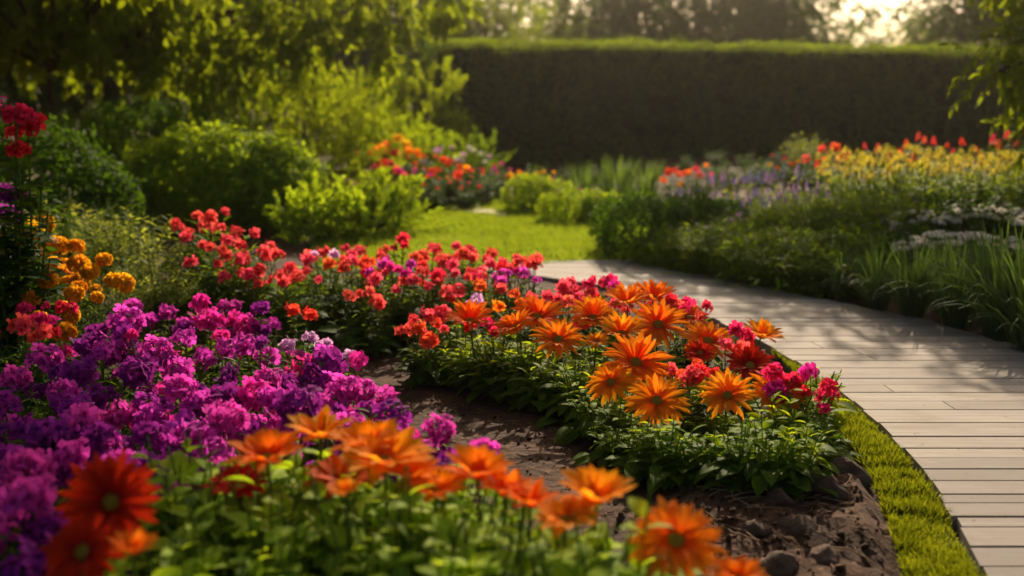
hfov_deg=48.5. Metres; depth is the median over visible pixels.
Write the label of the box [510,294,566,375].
daisy
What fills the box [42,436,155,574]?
phlox plant
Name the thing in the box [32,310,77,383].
marigold plant
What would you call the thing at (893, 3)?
sky
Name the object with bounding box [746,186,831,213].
mound plant
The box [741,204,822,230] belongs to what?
mound plant
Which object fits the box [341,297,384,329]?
leafy plant
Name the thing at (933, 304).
strap leaf clump
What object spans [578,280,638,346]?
red flower plant
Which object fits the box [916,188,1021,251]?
mound plant
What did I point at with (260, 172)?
clipped bush
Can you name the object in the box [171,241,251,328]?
red flower plant
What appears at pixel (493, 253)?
red flower plant
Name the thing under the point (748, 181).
lavender plant
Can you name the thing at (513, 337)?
leafy plant
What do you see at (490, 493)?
leafy plant
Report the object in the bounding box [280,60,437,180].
shrub
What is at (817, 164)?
red spike plant
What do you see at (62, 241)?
marigold plant
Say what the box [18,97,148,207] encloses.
shrub
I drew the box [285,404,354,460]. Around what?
daisy
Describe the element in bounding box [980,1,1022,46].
tree
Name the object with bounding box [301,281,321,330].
leafy plant
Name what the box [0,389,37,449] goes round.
phlox plant
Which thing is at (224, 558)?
leafy plant
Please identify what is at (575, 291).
red flower plant
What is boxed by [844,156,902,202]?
goldenrod plant
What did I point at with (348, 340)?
red flower plant
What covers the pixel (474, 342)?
leafy plant
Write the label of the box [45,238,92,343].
marigold plant
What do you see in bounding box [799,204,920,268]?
mound plant
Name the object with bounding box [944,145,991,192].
goldenrod plant
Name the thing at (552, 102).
hedge
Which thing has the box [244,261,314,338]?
red flower plant
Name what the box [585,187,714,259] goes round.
shrub
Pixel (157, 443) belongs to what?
phlox plant
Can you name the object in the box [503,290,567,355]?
red flower plant
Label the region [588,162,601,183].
leafy plant
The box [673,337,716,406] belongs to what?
daisy
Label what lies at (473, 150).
flower plant
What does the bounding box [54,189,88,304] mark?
leafy plant
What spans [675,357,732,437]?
red flower plant
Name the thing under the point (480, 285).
red flower plant
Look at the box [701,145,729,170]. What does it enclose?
leafy plant
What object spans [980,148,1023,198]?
goldenrod plant
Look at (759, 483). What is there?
leafy plant
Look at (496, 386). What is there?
leafy plant
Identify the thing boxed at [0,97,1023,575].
ground
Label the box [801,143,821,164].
leafy plant
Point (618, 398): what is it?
leafy plant
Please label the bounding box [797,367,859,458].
leafy plant
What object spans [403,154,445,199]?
flower plant
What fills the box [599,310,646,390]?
daisy
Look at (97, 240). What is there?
feathery shrub
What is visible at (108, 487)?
daisy
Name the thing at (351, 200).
shrub
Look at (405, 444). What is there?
daisy
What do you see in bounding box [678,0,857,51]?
tree
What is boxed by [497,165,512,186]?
leafy plant
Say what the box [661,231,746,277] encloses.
mound plant
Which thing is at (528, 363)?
leafy plant
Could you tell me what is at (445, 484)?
daisy
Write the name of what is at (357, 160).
shrub
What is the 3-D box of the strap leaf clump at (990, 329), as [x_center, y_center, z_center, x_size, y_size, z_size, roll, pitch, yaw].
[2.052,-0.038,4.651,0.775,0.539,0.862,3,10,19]
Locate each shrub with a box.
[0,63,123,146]
[0,113,148,253]
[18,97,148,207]
[23,193,98,270]
[53,202,132,298]
[72,195,180,301]
[75,92,214,169]
[95,257,167,333]
[104,83,275,180]
[106,227,198,315]
[149,262,205,326]
[150,44,305,154]
[199,48,424,186]
[262,167,383,245]
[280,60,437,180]
[282,118,405,188]
[282,167,451,234]
[325,29,452,147]
[339,98,463,178]
[358,56,480,174]
[425,125,517,182]
[500,173,580,211]
[529,186,654,222]
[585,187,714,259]
[619,220,732,266]
[642,189,758,235]
[658,219,786,275]
[702,220,853,285]
[732,185,889,237]
[754,219,909,291]
[777,128,830,179]
[790,183,955,260]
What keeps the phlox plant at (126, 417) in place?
on the ground at (476, 421)
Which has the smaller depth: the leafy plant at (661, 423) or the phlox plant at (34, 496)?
the phlox plant at (34, 496)
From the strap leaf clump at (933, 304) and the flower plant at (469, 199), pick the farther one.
the flower plant at (469, 199)
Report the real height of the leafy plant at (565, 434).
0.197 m
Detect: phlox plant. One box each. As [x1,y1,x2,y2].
[0,364,59,447]
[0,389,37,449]
[0,443,54,572]
[0,447,106,573]
[0,471,111,575]
[0,496,68,575]
[9,342,100,418]
[9,417,82,527]
[23,416,71,490]
[33,377,100,429]
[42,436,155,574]
[48,323,126,405]
[52,402,128,511]
[55,339,153,450]
[56,391,125,436]
[73,303,149,408]
[83,420,166,476]
[86,351,173,445]
[98,391,160,454]
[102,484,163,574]
[103,452,231,572]
[104,298,156,368]
[112,328,173,402]
[129,372,225,455]
[136,355,205,414]
[141,303,193,358]
[147,432,212,457]
[149,451,187,484]
[154,326,217,412]
[155,398,251,461]
[171,293,233,379]
[179,381,267,456]
[191,329,256,391]
[208,456,226,469]
[210,309,281,377]
[212,298,252,344]
[213,331,280,415]
[217,376,315,454]
[231,300,290,375]
[234,419,262,453]
[249,364,303,445]
[262,380,338,486]
[263,387,320,467]
[277,330,319,387]
[279,344,341,392]
[291,346,368,411]
[299,372,363,467]
[305,337,362,385]
[305,411,372,492]
[313,398,409,457]
[317,370,378,422]
[334,384,441,491]
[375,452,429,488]
[393,428,457,479]
[399,412,476,499]
[436,437,515,525]
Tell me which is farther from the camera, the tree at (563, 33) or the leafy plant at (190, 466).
the tree at (563, 33)
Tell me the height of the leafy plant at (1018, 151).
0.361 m
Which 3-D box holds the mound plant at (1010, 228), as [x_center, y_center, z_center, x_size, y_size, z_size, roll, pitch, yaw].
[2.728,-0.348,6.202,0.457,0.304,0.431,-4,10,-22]
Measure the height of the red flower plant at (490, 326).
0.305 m
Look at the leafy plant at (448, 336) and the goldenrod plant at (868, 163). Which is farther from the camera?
the goldenrod plant at (868, 163)
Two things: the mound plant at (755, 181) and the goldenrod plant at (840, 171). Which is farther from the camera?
the mound plant at (755, 181)
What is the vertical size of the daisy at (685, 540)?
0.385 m
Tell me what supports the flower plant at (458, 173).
on the lawn at (474, 244)
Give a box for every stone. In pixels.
[739,519,770,537]
[758,550,798,575]
[760,487,793,506]
[777,515,817,536]
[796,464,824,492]
[806,544,839,565]
[811,476,849,499]
[819,455,871,488]
[863,547,877,555]
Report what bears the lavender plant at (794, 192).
on the ground at (476, 421)
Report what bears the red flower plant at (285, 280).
on the ground at (476, 421)
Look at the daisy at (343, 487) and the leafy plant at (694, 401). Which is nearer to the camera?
the daisy at (343, 487)
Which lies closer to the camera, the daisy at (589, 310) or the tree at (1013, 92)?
the daisy at (589, 310)
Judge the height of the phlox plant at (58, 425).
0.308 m
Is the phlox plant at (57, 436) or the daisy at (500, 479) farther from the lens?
the phlox plant at (57, 436)
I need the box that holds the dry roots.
[602,472,898,575]
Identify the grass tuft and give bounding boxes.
[516,185,535,207]
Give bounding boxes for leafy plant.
[27,173,64,298]
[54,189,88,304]
[80,527,196,575]
[103,434,229,570]
[116,468,253,575]
[118,525,306,575]
[135,427,293,536]
[147,461,334,575]
[148,475,304,575]
[171,464,325,517]
[194,546,322,575]
[210,478,366,575]
[219,416,343,534]
[234,534,361,575]
[260,450,405,550]
[267,491,391,575]
[273,265,319,295]
[276,465,443,575]
[290,552,345,575]
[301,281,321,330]
[305,255,342,290]
[305,486,437,542]
[316,464,508,575]
[319,297,358,333]
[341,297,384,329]
[353,520,519,575]
[364,287,421,344]
[369,460,514,548]
[372,463,500,534]
[373,494,534,575]
[404,499,585,575]
[412,316,451,349]
[415,535,545,575]
[421,321,480,380]
[424,493,534,545]
[433,330,484,387]
[446,329,506,378]
[452,313,497,340]
[454,507,612,575]
[456,331,539,402]
[475,498,612,559]
[476,339,553,397]
[496,357,565,411]
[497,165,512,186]
[498,343,544,403]
[499,334,528,351]
[499,547,531,575]
[513,520,633,575]
[522,155,548,183]
[527,343,586,411]
[530,355,606,428]
[530,484,701,575]
[531,505,637,568]
[536,349,595,418]
[545,555,577,575]
[552,166,577,183]
[554,379,621,445]
[560,333,613,374]
[569,417,636,469]
[573,394,642,451]
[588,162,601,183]
[604,416,684,484]
[612,153,636,181]
[612,382,647,415]
[613,541,720,575]
[619,416,683,458]
[620,413,713,494]
[644,156,665,177]
[653,396,709,449]
[658,428,713,489]
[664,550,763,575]
[671,373,723,433]
[675,154,695,172]
[678,427,745,484]
[682,416,764,491]
[693,406,737,449]
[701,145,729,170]
[701,411,814,500]
[728,411,769,451]
[735,151,754,169]
[738,380,817,453]
[753,405,816,445]
[753,430,825,494]
[765,150,786,169]
[775,415,839,476]
[776,420,837,496]
[796,414,868,473]
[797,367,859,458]
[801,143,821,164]
[806,367,858,421]
[837,151,858,166]
[873,148,890,166]
[904,142,929,165]
[941,147,962,165]
[976,147,999,164]
[1009,139,1023,161]
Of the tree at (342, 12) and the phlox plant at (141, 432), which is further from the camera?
the tree at (342, 12)
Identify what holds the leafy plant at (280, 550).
on the ground at (476, 421)
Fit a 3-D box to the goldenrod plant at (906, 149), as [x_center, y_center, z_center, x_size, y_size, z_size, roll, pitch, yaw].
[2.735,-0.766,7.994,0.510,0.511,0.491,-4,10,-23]
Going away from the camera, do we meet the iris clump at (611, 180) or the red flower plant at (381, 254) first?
the red flower plant at (381, 254)
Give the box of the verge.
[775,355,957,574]
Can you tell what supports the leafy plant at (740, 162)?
on the ground at (476, 421)
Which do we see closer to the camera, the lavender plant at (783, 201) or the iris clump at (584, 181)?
the lavender plant at (783, 201)
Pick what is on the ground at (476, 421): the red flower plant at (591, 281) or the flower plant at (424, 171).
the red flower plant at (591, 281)
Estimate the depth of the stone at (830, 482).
2.75 m
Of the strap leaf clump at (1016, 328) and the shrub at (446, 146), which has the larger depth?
the shrub at (446, 146)
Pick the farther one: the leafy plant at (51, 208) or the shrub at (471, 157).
the shrub at (471, 157)
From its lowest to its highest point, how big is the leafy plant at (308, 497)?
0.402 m
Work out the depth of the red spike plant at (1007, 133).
8.94 m
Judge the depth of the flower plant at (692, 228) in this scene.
6.73 m
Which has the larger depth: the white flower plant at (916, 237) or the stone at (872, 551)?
the white flower plant at (916, 237)
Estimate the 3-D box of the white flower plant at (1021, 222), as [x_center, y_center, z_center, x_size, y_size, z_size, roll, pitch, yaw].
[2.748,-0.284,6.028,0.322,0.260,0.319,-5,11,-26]
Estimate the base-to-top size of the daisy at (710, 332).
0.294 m
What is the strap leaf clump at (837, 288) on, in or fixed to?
on the ground at (476, 421)
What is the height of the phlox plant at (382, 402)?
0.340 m
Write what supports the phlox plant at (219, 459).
on the ground at (476, 421)
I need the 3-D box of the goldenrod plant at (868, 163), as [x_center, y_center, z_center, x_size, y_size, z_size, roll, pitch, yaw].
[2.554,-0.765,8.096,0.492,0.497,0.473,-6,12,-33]
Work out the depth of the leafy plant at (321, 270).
5.90 m
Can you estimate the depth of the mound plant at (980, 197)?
6.54 m
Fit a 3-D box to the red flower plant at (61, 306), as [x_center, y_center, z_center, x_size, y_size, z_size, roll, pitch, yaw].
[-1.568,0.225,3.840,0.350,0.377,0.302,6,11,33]
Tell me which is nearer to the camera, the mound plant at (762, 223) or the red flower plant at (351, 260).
the red flower plant at (351, 260)
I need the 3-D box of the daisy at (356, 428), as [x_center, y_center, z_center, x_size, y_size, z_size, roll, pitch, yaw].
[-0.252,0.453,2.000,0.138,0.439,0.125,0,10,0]
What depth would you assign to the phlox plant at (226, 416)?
2.61 m
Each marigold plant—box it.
[0,213,55,266]
[17,219,75,339]
[19,271,68,347]
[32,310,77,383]
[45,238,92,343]
[50,280,109,373]
[59,253,113,340]
[78,262,135,340]
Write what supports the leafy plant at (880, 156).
on the ground at (476, 421)
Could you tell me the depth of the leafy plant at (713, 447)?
2.87 m
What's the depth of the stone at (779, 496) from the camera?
2.67 m
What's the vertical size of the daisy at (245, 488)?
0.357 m
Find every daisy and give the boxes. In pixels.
[39,510,127,575]
[53,449,162,551]
[106,528,159,575]
[200,462,272,499]
[223,428,303,516]
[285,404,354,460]
[303,453,383,513]
[326,418,400,528]
[326,476,361,573]
[339,426,435,523]
[376,450,440,534]
[394,468,468,511]
[432,299,500,396]
[438,443,514,528]
[476,307,542,402]
[477,467,533,536]
[501,477,561,545]
[507,317,586,411]
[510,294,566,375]
[533,496,601,547]
[557,464,636,530]
[562,332,609,380]
[567,294,620,368]
[583,361,639,436]
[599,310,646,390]
[600,281,652,365]
[601,331,675,411]
[618,372,691,449]
[628,495,729,575]
[630,278,675,352]
[630,297,690,382]
[660,304,714,374]
[672,320,736,388]
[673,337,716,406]
[691,367,758,444]
[709,556,766,575]
[723,339,775,422]
[730,317,786,388]
[749,373,807,424]
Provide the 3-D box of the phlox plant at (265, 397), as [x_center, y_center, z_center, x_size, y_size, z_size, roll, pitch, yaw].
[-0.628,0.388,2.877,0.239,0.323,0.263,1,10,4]
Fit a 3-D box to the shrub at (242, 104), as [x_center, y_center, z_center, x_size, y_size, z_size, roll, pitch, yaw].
[-3.179,-1.881,12.424,1.865,1.618,1.475,-3,10,-17]
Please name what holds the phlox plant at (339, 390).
on the ground at (476, 421)
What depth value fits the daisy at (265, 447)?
1.94 m
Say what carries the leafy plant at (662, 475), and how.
on the ground at (476, 421)
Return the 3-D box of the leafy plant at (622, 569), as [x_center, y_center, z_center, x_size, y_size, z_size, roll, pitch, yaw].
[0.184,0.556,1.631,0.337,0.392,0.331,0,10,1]
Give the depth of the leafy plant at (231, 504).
1.90 m
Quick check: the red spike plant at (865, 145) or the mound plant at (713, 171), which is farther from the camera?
the mound plant at (713, 171)
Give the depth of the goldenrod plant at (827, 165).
8.17 m
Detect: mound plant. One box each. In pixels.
[643,227,717,269]
[660,219,733,258]
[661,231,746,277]
[676,171,727,199]
[684,215,736,235]
[685,218,759,266]
[692,159,738,188]
[702,208,762,238]
[703,167,750,198]
[706,237,765,283]
[711,234,816,290]
[730,163,777,195]
[735,219,794,246]
[740,155,781,182]
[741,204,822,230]
[741,216,795,239]
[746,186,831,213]
[760,162,808,193]
[763,203,861,250]
[764,245,837,295]
[777,197,870,230]
[779,160,817,187]
[781,247,867,300]
[789,163,837,194]
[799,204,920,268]
[800,186,900,227]
[822,174,937,241]
[829,178,916,209]
[854,217,945,268]
[858,169,972,220]
[884,190,975,239]
[887,167,1012,229]
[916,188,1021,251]
[926,166,1023,227]
[957,166,1023,227]
[975,196,1023,252]
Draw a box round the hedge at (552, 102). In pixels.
[422,27,1023,167]
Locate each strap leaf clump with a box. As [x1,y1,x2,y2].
[798,244,881,302]
[817,231,931,311]
[844,226,973,318]
[875,228,1010,330]
[884,233,994,311]
[920,218,1023,341]
[929,215,1023,351]
[935,223,1021,313]
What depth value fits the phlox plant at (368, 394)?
3.12 m
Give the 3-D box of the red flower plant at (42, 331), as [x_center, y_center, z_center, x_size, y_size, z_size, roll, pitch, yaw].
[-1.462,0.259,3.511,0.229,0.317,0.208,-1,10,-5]
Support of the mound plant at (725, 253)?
on the ground at (476, 421)
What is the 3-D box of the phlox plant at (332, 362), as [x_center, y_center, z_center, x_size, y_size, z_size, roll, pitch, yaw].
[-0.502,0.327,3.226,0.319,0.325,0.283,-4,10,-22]
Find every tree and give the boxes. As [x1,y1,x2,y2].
[0,0,492,186]
[0,36,85,130]
[4,10,209,132]
[91,0,314,132]
[207,0,386,136]
[285,0,428,134]
[359,0,527,133]
[418,0,555,56]
[519,0,608,48]
[524,0,717,49]
[639,0,785,48]
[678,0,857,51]
[879,0,1023,53]
[880,7,952,49]
[937,0,1023,181]
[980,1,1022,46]
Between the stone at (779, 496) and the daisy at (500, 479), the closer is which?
the daisy at (500, 479)
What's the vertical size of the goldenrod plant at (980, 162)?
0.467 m
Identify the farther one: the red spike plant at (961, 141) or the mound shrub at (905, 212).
the red spike plant at (961, 141)
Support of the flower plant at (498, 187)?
on the ground at (476, 421)
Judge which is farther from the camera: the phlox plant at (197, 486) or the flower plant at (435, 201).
the flower plant at (435, 201)
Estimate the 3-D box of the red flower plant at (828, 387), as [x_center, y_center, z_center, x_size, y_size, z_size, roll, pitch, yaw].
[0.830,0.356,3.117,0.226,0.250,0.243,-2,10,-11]
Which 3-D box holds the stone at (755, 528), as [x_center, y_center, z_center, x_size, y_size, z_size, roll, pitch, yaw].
[0.551,0.546,2.551,0.072,0.056,0.079,8,13,41]
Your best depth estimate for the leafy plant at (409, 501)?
1.80 m
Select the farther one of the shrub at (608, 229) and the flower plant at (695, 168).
the flower plant at (695, 168)
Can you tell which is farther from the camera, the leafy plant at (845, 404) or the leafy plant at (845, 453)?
the leafy plant at (845, 404)
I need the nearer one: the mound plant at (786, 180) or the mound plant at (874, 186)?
the mound plant at (874, 186)
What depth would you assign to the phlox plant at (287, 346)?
3.79 m
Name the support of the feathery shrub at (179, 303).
on the ground at (476, 421)
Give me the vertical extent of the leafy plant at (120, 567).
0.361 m
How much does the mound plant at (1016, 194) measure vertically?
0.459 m
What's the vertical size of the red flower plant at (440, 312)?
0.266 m
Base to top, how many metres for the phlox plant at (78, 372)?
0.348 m
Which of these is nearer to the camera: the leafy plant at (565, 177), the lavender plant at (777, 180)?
the lavender plant at (777, 180)
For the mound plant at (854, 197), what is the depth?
6.57 m
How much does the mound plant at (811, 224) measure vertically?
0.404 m
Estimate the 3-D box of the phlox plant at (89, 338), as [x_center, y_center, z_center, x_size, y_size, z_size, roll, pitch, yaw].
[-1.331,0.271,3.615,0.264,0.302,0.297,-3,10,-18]
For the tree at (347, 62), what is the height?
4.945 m
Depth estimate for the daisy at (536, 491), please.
1.81 m
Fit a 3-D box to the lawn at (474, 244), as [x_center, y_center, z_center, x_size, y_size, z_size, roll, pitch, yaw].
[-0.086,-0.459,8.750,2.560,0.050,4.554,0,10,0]
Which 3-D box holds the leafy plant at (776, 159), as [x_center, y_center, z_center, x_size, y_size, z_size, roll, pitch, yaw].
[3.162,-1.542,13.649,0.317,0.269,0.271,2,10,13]
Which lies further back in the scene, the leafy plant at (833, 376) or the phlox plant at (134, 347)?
the phlox plant at (134, 347)
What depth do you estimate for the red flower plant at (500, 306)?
4.22 m
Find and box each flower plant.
[0,96,52,372]
[0,112,68,352]
[0,183,29,340]
[0,300,80,373]
[0,311,70,415]
[0,322,60,416]
[143,210,219,307]
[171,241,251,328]
[172,206,269,303]
[195,238,301,318]
[197,223,291,332]
[217,266,279,342]
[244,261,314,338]
[260,255,300,308]
[268,266,338,342]
[279,302,320,363]
[296,245,355,328]
[315,253,375,338]
[317,288,375,354]
[328,243,369,287]
[331,249,393,322]
[342,268,408,353]
[345,141,401,195]
[350,286,400,357]
[364,257,434,330]
[368,133,427,196]
[368,159,407,201]
[378,231,430,296]
[388,265,452,340]
[392,167,431,207]
[394,313,460,389]
[395,242,461,305]
[396,320,431,375]
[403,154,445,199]
[415,174,455,210]
[418,304,453,367]
[420,146,473,189]
[426,156,469,203]
[426,284,459,348]
[428,257,491,323]
[430,241,492,299]
[446,293,485,357]
[448,176,482,207]
[450,243,509,299]
[450,273,507,339]
[452,145,491,192]
[454,317,520,390]
[458,164,502,203]
[467,253,531,322]
[475,162,512,199]
[487,286,538,357]
[491,264,544,330]
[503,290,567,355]
[505,170,536,195]
[507,252,553,326]
[507,262,526,302]
[534,169,555,192]
[541,278,596,332]
[542,295,596,359]
[563,273,617,334]
[574,294,630,366]
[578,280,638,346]
[629,296,653,337]
[648,292,696,366]
[654,298,727,376]
[658,167,690,200]
[658,362,711,434]
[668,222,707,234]
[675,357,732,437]
[681,163,712,194]
[709,320,755,403]
[710,335,757,415]
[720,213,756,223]
[746,362,839,448]
[762,154,801,194]
[776,373,855,462]
[801,142,850,191]
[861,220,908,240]
[881,210,946,258]
[891,235,944,269]
[907,230,979,265]
[916,210,971,252]
[938,232,1009,269]
[943,203,1007,254]
[977,203,1023,252]
[978,236,1023,264]
[997,211,1023,252]
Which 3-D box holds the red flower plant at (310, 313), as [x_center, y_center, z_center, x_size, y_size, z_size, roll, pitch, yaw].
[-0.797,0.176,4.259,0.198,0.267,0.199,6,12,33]
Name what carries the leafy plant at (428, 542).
on the ground at (476, 421)
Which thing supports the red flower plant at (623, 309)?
on the ground at (476, 421)
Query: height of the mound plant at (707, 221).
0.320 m
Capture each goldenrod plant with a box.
[812,145,865,196]
[815,156,871,203]
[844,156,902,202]
[845,146,902,191]
[875,143,932,199]
[881,153,943,199]
[905,146,958,190]
[917,154,979,208]
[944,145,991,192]
[956,153,1008,200]
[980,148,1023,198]
[989,151,1023,203]
[1006,152,1023,191]
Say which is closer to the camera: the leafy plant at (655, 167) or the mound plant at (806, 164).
the mound plant at (806, 164)
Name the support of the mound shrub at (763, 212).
on the ground at (476, 421)
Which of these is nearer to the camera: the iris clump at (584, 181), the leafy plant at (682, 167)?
the iris clump at (584, 181)
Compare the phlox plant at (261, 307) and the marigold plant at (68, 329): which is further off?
the phlox plant at (261, 307)
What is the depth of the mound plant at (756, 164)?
11.21 m
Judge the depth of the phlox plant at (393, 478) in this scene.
2.48 m
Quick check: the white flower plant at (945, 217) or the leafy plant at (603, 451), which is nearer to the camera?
the leafy plant at (603, 451)
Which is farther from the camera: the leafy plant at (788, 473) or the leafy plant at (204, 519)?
the leafy plant at (788, 473)
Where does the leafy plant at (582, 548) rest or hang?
on the ground at (476, 421)
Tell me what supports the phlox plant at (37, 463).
on the ground at (476, 421)
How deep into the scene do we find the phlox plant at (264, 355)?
3.54 m
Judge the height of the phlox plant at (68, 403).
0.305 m
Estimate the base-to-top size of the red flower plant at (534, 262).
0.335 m
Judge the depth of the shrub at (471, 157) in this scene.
12.44 m
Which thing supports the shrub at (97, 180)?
on the ground at (476, 421)
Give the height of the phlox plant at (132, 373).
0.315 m
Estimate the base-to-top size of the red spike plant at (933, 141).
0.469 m
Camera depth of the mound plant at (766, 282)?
5.84 m
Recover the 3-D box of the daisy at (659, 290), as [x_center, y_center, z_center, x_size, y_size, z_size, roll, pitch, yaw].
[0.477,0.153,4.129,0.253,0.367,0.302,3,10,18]
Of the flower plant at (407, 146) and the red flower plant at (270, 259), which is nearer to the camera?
the red flower plant at (270, 259)
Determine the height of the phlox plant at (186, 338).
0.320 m
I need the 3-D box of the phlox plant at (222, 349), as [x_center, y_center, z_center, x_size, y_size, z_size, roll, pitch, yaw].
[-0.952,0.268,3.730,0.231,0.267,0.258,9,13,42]
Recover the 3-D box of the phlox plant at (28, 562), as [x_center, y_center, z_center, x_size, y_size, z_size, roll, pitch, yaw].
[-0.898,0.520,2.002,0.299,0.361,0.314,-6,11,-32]
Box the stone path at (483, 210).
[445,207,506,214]
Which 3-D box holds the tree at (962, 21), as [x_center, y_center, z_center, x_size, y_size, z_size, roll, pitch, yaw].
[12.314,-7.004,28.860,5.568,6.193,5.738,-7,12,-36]
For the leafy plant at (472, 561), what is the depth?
1.74 m
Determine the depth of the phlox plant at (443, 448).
2.52 m
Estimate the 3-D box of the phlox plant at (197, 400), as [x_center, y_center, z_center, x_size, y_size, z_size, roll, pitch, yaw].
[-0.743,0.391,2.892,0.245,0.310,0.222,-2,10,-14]
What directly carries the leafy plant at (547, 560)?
on the ground at (476, 421)
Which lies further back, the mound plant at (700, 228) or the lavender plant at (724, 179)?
the lavender plant at (724, 179)
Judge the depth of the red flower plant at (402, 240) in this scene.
5.25 m
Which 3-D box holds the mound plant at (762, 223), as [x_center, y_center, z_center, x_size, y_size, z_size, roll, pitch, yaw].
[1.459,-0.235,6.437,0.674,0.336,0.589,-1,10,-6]
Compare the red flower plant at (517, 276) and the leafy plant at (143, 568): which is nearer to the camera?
the leafy plant at (143, 568)
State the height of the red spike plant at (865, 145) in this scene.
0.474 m
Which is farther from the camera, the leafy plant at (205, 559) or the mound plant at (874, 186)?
the mound plant at (874, 186)
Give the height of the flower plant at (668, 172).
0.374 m
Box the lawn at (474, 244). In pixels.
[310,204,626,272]
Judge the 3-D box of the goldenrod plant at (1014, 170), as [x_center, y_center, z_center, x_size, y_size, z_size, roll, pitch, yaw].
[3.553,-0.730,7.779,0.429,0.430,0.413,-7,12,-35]
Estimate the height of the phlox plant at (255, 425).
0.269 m
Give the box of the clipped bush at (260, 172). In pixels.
[105,118,332,233]
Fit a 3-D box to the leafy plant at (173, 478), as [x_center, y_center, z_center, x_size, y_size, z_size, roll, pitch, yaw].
[-0.636,0.473,2.051,0.359,0.417,0.352,4,10,21]
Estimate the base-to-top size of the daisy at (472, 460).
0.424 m
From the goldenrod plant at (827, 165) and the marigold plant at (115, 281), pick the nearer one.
the marigold plant at (115, 281)
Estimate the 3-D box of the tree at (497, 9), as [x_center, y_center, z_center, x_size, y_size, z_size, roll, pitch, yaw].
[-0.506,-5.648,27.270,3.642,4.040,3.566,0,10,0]
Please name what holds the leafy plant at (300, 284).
on the ground at (476, 421)
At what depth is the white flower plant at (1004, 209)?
6.07 m
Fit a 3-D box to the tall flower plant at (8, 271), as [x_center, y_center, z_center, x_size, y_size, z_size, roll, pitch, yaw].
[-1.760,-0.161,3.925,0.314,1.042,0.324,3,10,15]
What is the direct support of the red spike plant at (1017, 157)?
on the ground at (476, 421)
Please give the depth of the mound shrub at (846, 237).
5.79 m
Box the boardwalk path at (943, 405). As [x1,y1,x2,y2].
[481,260,1023,575]
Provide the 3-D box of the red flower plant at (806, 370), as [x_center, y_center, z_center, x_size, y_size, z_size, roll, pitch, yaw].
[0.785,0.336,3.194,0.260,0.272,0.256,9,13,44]
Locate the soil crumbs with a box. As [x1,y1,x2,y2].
[373,345,883,575]
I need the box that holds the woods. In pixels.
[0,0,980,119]
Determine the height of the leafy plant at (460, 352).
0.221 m
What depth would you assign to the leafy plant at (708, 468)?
2.81 m
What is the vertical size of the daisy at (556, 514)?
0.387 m
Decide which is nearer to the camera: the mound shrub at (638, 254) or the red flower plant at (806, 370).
the red flower plant at (806, 370)
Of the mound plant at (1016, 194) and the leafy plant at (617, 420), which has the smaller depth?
the leafy plant at (617, 420)
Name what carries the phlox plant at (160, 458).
on the ground at (476, 421)
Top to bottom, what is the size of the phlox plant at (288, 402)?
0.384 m
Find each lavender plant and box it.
[673,188,692,200]
[693,189,728,198]
[703,172,738,211]
[718,189,752,209]
[738,169,771,208]
[739,190,788,215]
[751,185,782,213]
[761,164,803,205]
[761,192,812,217]
[775,181,797,207]
[786,185,830,212]
[798,179,835,199]
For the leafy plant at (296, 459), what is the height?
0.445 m
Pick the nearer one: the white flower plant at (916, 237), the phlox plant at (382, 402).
the phlox plant at (382, 402)
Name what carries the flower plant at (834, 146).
on the ground at (476, 421)
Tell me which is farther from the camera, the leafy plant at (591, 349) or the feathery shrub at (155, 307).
the feathery shrub at (155, 307)
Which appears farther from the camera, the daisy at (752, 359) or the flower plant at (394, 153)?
the flower plant at (394, 153)
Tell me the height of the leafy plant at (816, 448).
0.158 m
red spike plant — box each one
[807,155,831,200]
[829,152,861,184]
[856,142,890,186]
[890,148,915,186]
[903,132,934,189]
[928,136,954,184]
[953,138,983,181]
[983,131,1014,188]
[1009,141,1023,183]
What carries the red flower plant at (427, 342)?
on the ground at (476, 421)
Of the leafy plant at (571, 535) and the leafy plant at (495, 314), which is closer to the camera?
the leafy plant at (571, 535)
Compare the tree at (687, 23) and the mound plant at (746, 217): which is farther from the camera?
the tree at (687, 23)
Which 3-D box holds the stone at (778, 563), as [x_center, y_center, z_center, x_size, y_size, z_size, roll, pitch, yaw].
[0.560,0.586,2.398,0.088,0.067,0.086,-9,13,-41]
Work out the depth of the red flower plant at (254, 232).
4.90 m
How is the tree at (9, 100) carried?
on the ground at (476, 421)
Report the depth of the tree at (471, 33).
26.89 m
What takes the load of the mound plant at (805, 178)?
on the ground at (476, 421)
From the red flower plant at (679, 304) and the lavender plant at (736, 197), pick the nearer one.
the red flower plant at (679, 304)
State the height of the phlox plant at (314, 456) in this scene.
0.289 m
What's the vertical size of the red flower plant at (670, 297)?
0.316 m
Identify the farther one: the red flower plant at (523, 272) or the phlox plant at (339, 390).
the red flower plant at (523, 272)
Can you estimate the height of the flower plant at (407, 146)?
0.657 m
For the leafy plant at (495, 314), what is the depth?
4.46 m
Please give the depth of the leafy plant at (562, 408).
3.54 m
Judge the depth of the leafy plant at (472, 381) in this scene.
3.80 m
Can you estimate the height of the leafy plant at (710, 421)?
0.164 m
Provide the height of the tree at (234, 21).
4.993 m
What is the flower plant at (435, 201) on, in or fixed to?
on the lawn at (474, 244)
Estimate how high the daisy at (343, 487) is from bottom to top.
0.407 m
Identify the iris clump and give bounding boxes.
[560,157,613,195]
[581,151,648,199]
[619,155,676,198]
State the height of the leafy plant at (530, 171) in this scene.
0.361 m
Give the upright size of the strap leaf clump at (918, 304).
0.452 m
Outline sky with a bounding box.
[1,0,980,96]
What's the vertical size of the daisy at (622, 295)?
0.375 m

